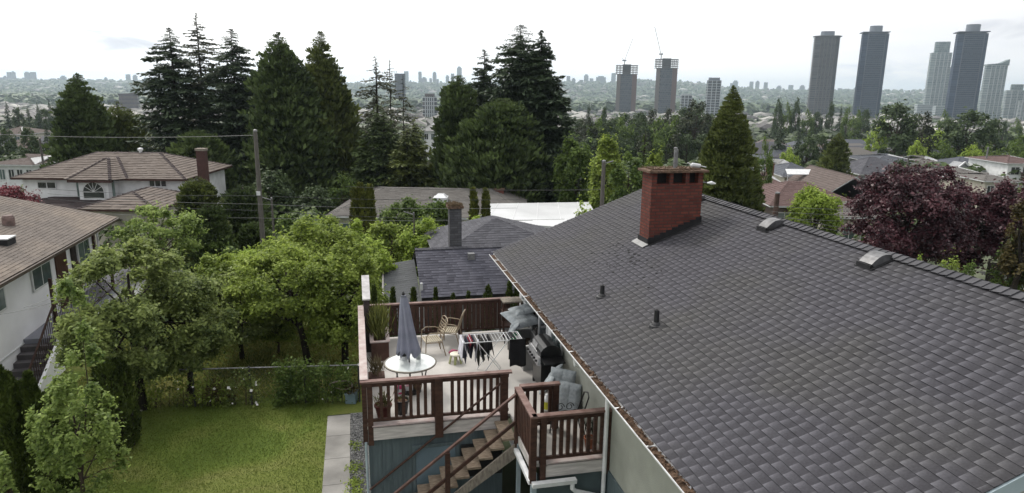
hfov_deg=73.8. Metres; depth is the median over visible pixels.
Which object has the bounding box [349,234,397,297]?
fruit tree
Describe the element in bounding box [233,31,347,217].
conifer
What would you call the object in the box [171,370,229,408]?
rose bush
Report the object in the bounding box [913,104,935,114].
building
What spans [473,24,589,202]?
conifer
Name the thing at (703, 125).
tree
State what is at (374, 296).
arborvitae
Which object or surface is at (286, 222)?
tree
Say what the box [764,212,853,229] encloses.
overhead wire
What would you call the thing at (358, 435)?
gravel
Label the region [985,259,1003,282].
shrub
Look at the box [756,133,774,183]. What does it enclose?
tree
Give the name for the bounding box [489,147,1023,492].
house
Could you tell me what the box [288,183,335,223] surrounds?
tree
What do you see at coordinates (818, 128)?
tree
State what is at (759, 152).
house
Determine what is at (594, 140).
tree
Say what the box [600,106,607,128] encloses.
tree
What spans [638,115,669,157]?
tree
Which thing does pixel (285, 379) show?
climbing plant
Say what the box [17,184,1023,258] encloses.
garden hedges
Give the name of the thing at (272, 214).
street lamp
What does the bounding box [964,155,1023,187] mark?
house
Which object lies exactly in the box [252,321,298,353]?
fruit tree
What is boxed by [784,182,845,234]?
tree
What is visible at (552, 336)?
window
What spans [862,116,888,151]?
tree
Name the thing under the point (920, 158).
house
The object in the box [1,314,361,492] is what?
lawn
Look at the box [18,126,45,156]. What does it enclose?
tree
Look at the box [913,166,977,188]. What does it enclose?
house
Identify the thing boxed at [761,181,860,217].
house
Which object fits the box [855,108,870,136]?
tree
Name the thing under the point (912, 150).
tree
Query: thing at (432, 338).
garden chair
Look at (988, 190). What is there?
window
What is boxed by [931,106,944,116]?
building
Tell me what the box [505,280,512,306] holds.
arborvitae
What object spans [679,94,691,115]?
building
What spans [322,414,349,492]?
path
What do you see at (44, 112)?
tree
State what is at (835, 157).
conifer
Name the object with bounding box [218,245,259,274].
fruit tree
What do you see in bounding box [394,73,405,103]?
tower
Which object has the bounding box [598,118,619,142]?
tree
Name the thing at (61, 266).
door
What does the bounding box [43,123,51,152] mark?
conifer
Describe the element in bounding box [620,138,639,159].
tree
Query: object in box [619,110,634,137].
tree
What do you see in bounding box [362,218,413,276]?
tree
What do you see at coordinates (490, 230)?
house
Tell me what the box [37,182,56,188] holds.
window
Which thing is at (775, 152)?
house
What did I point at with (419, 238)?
tree
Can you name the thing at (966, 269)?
shrub
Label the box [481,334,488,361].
garment
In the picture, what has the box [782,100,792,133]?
tree
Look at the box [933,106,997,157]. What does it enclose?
tree
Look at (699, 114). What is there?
tree
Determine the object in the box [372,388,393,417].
planter
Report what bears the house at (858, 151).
on the ground at (509, 477)
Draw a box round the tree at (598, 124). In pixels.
[586,115,607,155]
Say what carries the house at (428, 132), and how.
on the ground at (509, 477)
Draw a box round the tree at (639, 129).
[631,118,653,153]
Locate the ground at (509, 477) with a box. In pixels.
[17,81,1016,492]
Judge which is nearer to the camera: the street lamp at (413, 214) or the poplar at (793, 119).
the street lamp at (413, 214)
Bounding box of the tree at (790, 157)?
[779,145,800,164]
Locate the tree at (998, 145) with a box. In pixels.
[975,115,1008,154]
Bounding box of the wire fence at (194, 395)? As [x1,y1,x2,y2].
[150,363,360,406]
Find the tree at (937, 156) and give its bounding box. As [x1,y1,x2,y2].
[929,140,956,159]
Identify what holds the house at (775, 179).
on the ground at (509, 477)
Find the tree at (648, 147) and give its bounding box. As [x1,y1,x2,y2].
[634,132,653,162]
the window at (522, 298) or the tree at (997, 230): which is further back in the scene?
the tree at (997, 230)
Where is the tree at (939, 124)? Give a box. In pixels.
[936,109,951,135]
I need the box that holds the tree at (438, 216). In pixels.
[418,197,447,226]
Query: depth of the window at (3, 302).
21.17 m
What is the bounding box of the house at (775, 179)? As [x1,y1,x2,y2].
[761,163,780,182]
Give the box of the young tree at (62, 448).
[21,272,133,492]
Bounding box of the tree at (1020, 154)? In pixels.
[1002,141,1023,157]
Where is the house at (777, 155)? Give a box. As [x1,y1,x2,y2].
[774,149,816,157]
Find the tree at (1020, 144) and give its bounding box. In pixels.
[996,131,1023,155]
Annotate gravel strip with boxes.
[350,412,369,492]
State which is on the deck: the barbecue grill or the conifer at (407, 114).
the barbecue grill
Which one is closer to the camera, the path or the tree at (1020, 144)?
the path
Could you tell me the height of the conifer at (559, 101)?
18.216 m
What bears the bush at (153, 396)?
on the lawn at (338, 407)
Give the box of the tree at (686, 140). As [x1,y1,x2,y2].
[675,132,700,165]
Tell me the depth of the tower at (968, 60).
1003.77 m
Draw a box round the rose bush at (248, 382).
[222,366,262,407]
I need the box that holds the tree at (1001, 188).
[973,172,1023,257]
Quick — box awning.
[785,169,810,180]
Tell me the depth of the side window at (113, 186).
50.65 m
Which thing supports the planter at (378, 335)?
on the deck
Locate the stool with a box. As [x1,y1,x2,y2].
[449,351,462,364]
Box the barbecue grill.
[527,334,565,382]
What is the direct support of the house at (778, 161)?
on the ground at (509, 477)
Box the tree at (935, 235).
[831,156,988,267]
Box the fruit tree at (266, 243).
[250,236,325,296]
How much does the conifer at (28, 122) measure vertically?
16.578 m
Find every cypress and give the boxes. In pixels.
[348,181,364,232]
[357,183,376,241]
[468,186,480,219]
[480,187,490,217]
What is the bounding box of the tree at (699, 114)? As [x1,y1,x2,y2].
[692,102,704,132]
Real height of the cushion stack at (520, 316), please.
0.663 m
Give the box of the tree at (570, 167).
[551,131,593,202]
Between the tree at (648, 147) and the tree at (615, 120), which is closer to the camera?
the tree at (648, 147)
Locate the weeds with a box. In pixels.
[340,440,366,492]
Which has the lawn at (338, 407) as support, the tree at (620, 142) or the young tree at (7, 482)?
the young tree at (7, 482)
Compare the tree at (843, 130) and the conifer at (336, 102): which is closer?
the conifer at (336, 102)
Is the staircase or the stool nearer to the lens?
the staircase
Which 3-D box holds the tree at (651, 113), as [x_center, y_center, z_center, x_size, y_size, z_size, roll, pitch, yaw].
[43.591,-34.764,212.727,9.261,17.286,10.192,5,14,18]
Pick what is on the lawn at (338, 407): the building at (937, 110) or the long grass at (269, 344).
the long grass at (269, 344)
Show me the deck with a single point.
(562, 458)
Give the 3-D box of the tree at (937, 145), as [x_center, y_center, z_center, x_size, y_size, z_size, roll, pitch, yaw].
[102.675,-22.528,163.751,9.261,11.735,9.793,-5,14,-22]
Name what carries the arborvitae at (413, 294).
on the ground at (509, 477)
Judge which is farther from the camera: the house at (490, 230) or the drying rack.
the house at (490, 230)
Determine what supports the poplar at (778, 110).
on the ground at (509, 477)
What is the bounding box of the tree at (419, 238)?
[392,213,444,278]
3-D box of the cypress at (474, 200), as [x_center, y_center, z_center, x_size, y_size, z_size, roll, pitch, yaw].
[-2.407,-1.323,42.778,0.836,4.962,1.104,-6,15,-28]
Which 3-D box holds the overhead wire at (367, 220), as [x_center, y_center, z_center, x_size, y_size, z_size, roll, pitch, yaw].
[-11.341,-1.565,36.006,28.469,0.461,3.219,1,13,0]
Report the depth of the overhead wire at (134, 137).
35.67 m
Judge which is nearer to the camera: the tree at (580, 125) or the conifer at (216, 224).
the conifer at (216, 224)
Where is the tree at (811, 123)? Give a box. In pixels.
[799,106,814,137]
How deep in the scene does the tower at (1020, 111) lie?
1025.33 m
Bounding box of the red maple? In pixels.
[0,182,43,202]
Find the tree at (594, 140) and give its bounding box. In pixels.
[578,135,600,159]
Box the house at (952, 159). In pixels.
[937,156,968,163]
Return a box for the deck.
[358,275,611,492]
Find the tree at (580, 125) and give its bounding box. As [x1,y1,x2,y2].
[567,116,588,139]
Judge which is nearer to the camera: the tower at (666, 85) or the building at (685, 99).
the building at (685, 99)
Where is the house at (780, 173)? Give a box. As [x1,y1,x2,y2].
[760,162,803,181]
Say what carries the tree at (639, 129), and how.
on the ground at (509, 477)
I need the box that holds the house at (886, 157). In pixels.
[848,153,913,165]
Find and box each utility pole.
[39,138,43,164]
[253,129,264,247]
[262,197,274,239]
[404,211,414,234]
[600,160,612,205]
[773,192,779,216]
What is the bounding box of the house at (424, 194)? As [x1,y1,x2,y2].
[325,186,526,227]
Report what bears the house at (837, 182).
on the ground at (509, 477)
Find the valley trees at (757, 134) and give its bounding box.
[0,101,1023,143]
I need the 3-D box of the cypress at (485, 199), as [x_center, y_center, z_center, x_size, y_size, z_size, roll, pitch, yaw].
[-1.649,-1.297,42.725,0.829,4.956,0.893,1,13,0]
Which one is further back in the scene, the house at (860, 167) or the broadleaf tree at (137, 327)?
the house at (860, 167)
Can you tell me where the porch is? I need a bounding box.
[11,242,138,390]
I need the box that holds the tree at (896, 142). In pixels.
[870,99,924,156]
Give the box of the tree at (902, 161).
[890,157,909,177]
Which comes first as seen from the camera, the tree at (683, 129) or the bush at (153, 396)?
the bush at (153, 396)
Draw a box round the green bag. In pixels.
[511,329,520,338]
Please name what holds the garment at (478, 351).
hanging from the drying rack
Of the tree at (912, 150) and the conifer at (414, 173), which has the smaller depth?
the conifer at (414, 173)
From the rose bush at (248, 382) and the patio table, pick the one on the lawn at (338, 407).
the rose bush at (248, 382)
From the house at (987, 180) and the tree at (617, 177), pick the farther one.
the house at (987, 180)
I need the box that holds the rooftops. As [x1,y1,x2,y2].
[0,80,1023,131]
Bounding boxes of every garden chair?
[421,315,447,355]
[440,309,465,345]
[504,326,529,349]
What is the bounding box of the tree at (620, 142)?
[609,133,634,157]
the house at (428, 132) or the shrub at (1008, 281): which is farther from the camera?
the house at (428, 132)
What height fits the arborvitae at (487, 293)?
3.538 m
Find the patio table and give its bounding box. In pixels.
[384,353,436,394]
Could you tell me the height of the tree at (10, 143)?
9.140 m
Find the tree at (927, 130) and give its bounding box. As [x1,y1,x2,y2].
[904,110,940,157]
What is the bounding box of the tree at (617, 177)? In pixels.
[606,145,642,202]
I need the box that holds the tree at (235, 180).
[221,153,237,188]
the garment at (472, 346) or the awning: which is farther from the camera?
the awning
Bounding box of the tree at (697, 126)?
[686,116,709,139]
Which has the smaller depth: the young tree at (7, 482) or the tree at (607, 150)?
the young tree at (7, 482)
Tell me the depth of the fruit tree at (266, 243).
26.14 m
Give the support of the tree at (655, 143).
on the ground at (509, 477)
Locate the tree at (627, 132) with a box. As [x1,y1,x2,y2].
[615,113,637,145]
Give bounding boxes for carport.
[481,202,592,227]
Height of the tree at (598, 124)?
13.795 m
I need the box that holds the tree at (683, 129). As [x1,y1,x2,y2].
[671,117,694,146]
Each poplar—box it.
[770,94,782,137]
[791,93,801,133]
[824,98,834,137]
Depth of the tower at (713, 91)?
1065.51 m
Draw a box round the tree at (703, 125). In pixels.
[675,97,713,145]
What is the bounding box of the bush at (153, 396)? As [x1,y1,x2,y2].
[135,379,188,409]
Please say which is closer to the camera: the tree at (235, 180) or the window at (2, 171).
the tree at (235, 180)
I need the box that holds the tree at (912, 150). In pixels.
[907,138,930,157]
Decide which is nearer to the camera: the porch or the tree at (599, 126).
the porch
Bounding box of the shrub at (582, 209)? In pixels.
[574,194,590,216]
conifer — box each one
[3,102,15,129]
[24,109,34,127]
[35,102,43,128]
[39,73,129,167]
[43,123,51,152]
[47,100,53,129]
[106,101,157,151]
[125,27,228,153]
[161,13,233,148]
[165,130,249,193]
[169,176,234,271]
[183,203,240,277]
[194,29,258,187]
[220,185,271,244]
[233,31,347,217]
[236,220,275,251]
[301,31,367,213]
[330,104,412,209]
[354,56,401,153]
[380,119,440,186]
[381,60,411,133]
[396,79,418,143]
[426,75,479,186]
[429,98,555,202]
[467,49,497,107]
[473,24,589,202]
[511,30,587,202]
[585,104,590,123]
[637,129,651,179]
[695,85,765,212]
[771,112,786,150]
[792,125,801,156]
[814,133,856,175]
[834,107,842,131]
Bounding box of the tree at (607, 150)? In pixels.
[584,126,629,208]
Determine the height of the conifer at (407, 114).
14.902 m
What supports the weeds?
on the gravel
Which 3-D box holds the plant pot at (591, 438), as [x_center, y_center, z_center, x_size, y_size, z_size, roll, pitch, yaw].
[1.475,3.601,13.235,0.331,0.669,0.268,-2,13,-13]
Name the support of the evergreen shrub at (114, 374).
on the lawn at (338, 407)
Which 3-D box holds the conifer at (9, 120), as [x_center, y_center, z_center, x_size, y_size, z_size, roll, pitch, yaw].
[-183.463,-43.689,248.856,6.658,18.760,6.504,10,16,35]
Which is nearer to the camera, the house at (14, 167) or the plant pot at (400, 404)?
the plant pot at (400, 404)
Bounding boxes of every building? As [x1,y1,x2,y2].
[118,92,139,109]
[422,93,436,116]
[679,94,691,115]
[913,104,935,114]
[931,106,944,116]
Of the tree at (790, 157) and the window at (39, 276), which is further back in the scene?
the tree at (790, 157)
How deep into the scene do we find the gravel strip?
18.10 m
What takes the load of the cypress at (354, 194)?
on the ground at (509, 477)
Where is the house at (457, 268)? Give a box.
[382,201,519,335]
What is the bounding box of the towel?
[509,338,525,366]
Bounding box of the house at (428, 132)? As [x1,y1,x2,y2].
[423,119,437,159]
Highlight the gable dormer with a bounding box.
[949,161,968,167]
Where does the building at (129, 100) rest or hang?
on the ground at (509, 477)
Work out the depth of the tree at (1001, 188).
37.13 m
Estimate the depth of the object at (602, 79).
4872.99 m
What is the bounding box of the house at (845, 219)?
[801,201,879,240]
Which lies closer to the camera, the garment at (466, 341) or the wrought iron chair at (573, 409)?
the wrought iron chair at (573, 409)
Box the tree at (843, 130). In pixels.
[840,104,852,139]
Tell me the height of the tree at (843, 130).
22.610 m
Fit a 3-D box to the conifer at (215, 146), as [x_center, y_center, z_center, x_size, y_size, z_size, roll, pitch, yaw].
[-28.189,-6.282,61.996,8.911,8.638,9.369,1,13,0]
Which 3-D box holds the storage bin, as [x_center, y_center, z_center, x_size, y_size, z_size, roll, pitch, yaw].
[0.386,2.616,17.477,0.540,0.650,1.290,-2,13,-13]
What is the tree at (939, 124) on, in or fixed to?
on the ground at (509, 477)
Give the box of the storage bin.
[516,328,535,370]
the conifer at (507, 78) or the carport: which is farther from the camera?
the conifer at (507, 78)
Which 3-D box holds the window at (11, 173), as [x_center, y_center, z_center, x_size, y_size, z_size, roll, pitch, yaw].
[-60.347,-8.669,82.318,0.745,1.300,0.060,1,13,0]
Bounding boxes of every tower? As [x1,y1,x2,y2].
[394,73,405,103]
[615,64,637,112]
[654,58,678,113]
[704,78,721,114]
[806,31,841,113]
[852,25,890,117]
[923,42,951,105]
[943,24,990,118]
[977,59,1009,119]
[1000,84,1023,118]
[1015,101,1023,120]
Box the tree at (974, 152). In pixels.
[957,142,983,156]
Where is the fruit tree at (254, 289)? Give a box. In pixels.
[220,238,353,367]
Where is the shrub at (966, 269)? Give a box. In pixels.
[960,259,976,275]
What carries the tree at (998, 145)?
on the ground at (509, 477)
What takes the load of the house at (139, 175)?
on the ground at (509, 477)
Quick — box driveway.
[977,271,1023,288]
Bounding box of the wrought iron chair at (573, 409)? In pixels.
[549,391,588,434]
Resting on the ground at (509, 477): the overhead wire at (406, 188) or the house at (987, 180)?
the house at (987, 180)
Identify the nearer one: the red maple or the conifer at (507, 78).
the red maple
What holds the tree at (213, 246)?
on the ground at (509, 477)
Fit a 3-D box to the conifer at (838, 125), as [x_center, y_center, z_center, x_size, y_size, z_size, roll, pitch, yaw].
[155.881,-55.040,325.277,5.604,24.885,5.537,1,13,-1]
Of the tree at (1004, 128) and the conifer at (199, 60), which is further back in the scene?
the tree at (1004, 128)
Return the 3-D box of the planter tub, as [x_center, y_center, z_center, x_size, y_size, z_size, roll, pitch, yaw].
[-4.806,4.354,20.713,0.921,0.867,0.837,1,13,0]
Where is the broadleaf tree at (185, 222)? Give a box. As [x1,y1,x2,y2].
[109,200,209,266]
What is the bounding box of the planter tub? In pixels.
[341,374,360,403]
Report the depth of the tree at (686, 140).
137.99 m
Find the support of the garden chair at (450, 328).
on the deck
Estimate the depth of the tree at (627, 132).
175.56 m
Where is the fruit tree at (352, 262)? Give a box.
[293,232,389,364]
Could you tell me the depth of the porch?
22.32 m
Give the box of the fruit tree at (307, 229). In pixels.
[268,209,371,297]
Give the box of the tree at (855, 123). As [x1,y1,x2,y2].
[846,107,864,138]
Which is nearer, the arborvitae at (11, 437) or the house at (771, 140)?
the arborvitae at (11, 437)
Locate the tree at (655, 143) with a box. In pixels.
[651,127,669,166]
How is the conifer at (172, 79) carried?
on the ground at (509, 477)
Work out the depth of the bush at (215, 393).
20.33 m
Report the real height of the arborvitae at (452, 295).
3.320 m
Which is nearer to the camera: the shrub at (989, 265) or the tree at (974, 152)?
the shrub at (989, 265)
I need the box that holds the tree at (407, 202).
[377,194,428,239]
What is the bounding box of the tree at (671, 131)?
[656,112,687,154]
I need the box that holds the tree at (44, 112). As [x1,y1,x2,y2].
[33,108,49,129]
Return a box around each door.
[54,251,71,309]
[412,441,458,492]
[530,312,547,334]
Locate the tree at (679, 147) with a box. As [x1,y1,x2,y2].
[662,131,685,163]
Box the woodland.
[0,78,1004,117]
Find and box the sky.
[0,0,1023,91]
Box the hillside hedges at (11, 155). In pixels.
[0,139,1023,188]
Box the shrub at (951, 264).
[937,248,960,271]
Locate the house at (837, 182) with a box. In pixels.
[783,165,870,199]
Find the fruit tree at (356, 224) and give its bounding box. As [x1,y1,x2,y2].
[349,217,384,281]
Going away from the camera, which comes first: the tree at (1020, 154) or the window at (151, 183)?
the window at (151, 183)
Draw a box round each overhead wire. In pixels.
[0,134,250,137]
[48,198,530,220]
[54,189,521,199]
[55,194,493,208]
[100,213,553,220]
[346,186,454,189]
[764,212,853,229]
[793,221,868,235]
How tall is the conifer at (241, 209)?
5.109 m
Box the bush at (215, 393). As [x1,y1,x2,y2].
[201,376,236,405]
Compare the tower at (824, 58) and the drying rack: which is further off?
the tower at (824, 58)
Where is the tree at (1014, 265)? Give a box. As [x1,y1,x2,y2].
[993,198,1023,291]
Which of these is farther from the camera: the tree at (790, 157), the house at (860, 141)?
the house at (860, 141)
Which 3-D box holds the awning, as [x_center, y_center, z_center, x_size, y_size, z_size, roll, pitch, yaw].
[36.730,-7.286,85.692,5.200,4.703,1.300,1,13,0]
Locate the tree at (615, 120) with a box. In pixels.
[605,117,620,135]
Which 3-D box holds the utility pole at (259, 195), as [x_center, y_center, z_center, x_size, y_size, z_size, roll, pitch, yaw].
[-12.710,-1.551,34.553,0.284,8.664,0.332,1,13,0]
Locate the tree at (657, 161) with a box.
[644,143,663,166]
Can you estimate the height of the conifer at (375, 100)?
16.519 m
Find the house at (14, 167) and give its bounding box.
[0,154,58,187]
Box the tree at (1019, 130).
[1008,116,1023,141]
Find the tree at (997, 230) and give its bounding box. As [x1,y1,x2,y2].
[923,182,1021,274]
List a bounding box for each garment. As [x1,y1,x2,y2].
[458,335,467,360]
[462,335,470,363]
[467,334,474,348]
[469,335,476,357]
[475,339,481,361]
[476,335,484,365]
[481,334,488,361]
[484,334,493,360]
[507,332,514,339]
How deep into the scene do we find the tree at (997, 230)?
37.22 m
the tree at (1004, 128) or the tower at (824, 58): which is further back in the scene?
the tower at (824, 58)
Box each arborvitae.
[0,363,34,492]
[14,369,60,492]
[41,388,79,492]
[370,284,377,303]
[388,286,397,336]
[408,287,420,335]
[432,286,438,329]
[450,292,457,332]
[465,290,471,331]
[479,283,495,330]
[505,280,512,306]
[513,286,519,306]
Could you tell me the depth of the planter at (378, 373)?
15.99 m
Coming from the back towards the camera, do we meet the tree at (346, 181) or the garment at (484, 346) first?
the tree at (346, 181)
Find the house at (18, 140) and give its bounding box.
[16,137,41,147]
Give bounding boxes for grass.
[66,326,390,406]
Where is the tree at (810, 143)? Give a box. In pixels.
[794,134,818,166]
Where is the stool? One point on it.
(455, 354)
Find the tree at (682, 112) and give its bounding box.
[669,106,691,125]
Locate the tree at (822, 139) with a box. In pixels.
[812,132,829,164]
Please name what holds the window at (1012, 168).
in the house at (998, 164)
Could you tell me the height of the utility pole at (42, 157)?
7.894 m
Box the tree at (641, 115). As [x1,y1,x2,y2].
[628,111,647,140]
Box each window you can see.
[0,169,5,179]
[0,287,7,312]
[8,169,14,179]
[16,169,22,174]
[30,260,52,292]
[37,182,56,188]
[76,238,90,262]
[82,183,105,197]
[111,181,115,196]
[149,181,166,186]
[339,223,350,227]
[521,295,527,303]
[550,332,562,355]
[778,212,790,217]
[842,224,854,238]
[986,186,994,194]
[1010,167,1019,174]
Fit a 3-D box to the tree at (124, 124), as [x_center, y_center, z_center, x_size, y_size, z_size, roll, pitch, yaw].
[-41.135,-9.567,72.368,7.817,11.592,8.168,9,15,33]
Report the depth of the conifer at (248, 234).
36.28 m
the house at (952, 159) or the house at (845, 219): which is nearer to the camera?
the house at (845, 219)
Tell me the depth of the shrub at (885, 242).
33.40 m
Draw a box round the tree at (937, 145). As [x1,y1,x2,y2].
[922,128,950,150]
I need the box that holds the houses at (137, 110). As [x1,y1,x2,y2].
[0,79,1023,133]
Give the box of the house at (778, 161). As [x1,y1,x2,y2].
[749,159,788,169]
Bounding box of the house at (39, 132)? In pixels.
[0,126,52,139]
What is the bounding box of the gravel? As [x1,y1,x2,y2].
[350,413,366,492]
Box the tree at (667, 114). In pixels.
[659,106,673,139]
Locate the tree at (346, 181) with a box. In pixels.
[326,171,356,211]
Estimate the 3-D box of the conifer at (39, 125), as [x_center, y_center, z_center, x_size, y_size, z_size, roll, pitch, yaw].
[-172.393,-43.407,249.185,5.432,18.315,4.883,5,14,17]
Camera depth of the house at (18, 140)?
164.67 m
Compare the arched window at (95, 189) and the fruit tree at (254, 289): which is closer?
the fruit tree at (254, 289)
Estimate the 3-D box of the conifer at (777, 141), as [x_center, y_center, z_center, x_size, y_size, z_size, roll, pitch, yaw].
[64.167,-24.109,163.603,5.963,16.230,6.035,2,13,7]
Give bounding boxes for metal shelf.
[499,297,522,337]
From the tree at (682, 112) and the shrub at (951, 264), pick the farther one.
the tree at (682, 112)
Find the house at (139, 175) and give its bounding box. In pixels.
[10,148,232,250]
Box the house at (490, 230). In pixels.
[424,215,545,247]
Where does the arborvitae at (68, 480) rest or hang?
on the lawn at (338, 407)
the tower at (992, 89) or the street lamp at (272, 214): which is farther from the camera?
the tower at (992, 89)
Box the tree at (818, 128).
[813,111,823,136]
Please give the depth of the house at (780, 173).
90.70 m
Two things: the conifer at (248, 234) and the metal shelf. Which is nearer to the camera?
the metal shelf
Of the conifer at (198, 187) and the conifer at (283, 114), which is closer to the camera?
the conifer at (198, 187)
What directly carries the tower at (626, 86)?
on the ground at (509, 477)
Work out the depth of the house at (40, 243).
23.96 m
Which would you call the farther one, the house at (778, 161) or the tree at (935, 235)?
the house at (778, 161)
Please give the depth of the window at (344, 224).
51.97 m
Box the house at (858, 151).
[844,147,873,154]
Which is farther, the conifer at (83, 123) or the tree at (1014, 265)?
the conifer at (83, 123)
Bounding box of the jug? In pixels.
[544,394,547,412]
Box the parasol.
[396,291,420,395]
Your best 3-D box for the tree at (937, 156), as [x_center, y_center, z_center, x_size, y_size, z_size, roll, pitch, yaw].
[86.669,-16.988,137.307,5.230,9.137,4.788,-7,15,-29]
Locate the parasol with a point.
(408, 345)
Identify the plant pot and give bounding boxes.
[398,395,412,414]
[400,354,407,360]
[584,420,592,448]
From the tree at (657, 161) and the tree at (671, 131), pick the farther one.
the tree at (671, 131)
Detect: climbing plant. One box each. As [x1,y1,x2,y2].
[267,352,323,407]
[306,355,361,404]
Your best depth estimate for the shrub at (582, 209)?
36.59 m
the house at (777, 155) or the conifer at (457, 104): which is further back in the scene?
the house at (777, 155)
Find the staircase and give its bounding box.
[370,382,516,492]
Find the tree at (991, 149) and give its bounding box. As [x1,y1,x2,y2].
[982,141,1002,155]
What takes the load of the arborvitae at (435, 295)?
on the ground at (509, 477)
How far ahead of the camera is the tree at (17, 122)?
260.01 m
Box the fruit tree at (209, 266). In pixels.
[190,248,246,321]
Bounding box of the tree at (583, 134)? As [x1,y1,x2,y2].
[568,116,601,147]
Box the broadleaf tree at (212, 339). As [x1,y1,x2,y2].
[121,269,244,394]
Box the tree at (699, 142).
[685,131,706,159]
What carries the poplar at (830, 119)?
on the ground at (509, 477)
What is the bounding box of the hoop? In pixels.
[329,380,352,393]
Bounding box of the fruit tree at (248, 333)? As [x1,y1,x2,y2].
[189,264,291,359]
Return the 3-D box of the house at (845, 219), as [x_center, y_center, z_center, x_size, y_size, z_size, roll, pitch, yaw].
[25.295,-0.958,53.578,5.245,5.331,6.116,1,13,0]
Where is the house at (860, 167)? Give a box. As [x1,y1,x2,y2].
[842,157,893,186]
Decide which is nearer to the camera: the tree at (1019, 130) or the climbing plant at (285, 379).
the climbing plant at (285, 379)
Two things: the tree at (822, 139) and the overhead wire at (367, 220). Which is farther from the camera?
the tree at (822, 139)
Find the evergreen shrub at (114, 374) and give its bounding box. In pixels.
[88,356,141,456]
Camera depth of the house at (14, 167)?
82.44 m
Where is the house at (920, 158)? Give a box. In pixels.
[903,155,937,166]
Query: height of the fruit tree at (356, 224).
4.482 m
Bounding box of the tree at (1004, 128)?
[998,118,1008,143]
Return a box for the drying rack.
[459,331,521,370]
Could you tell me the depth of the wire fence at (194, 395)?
20.41 m
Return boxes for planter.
[365,300,395,361]
[367,354,384,378]
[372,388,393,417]
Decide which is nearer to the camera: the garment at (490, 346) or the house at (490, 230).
the garment at (490, 346)
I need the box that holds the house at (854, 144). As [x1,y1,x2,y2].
[849,143,862,145]
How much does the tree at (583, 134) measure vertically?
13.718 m
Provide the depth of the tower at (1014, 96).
1067.22 m
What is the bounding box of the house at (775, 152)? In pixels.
[759,150,808,161]
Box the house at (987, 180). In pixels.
[949,172,1021,207]
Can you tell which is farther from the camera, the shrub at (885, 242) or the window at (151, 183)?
the window at (151, 183)
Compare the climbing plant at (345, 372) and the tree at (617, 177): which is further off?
the tree at (617, 177)
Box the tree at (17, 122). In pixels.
[11,105,26,126]
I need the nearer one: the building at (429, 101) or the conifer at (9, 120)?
the conifer at (9, 120)
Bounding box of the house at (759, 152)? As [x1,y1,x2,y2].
[746,142,779,156]
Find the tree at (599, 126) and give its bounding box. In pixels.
[586,116,604,131]
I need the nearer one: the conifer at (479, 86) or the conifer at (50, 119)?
the conifer at (479, 86)
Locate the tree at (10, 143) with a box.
[0,126,18,159]
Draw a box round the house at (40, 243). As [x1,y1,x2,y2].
[0,196,119,370]
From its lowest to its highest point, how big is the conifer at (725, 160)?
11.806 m
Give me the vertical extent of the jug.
0.470 m
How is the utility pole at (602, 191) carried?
on the ground at (509, 477)
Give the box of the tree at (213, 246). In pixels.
[199,238,239,261]
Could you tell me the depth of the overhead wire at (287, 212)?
35.86 m
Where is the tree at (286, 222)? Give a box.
[267,213,305,241]
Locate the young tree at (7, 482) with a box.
[0,450,19,492]
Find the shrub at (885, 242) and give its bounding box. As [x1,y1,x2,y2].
[858,219,897,251]
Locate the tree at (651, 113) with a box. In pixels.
[643,108,661,141]
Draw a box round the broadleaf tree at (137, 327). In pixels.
[39,230,215,410]
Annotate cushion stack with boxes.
[500,303,537,334]
[539,364,581,410]
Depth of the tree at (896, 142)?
146.50 m
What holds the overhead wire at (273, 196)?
attached to the utility pole at (259, 195)
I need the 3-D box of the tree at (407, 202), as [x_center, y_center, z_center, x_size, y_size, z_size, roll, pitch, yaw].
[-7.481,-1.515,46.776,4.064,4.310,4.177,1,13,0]
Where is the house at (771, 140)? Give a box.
[757,139,785,144]
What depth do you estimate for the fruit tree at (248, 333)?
23.24 m
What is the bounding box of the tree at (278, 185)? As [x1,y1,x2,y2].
[250,167,298,225]
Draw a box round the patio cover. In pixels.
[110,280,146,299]
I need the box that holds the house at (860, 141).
[845,139,871,145]
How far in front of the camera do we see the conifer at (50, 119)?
253.05 m
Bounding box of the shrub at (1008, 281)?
[985,228,1023,290]
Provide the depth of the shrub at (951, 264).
27.77 m
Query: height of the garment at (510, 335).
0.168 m
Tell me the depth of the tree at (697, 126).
176.19 m

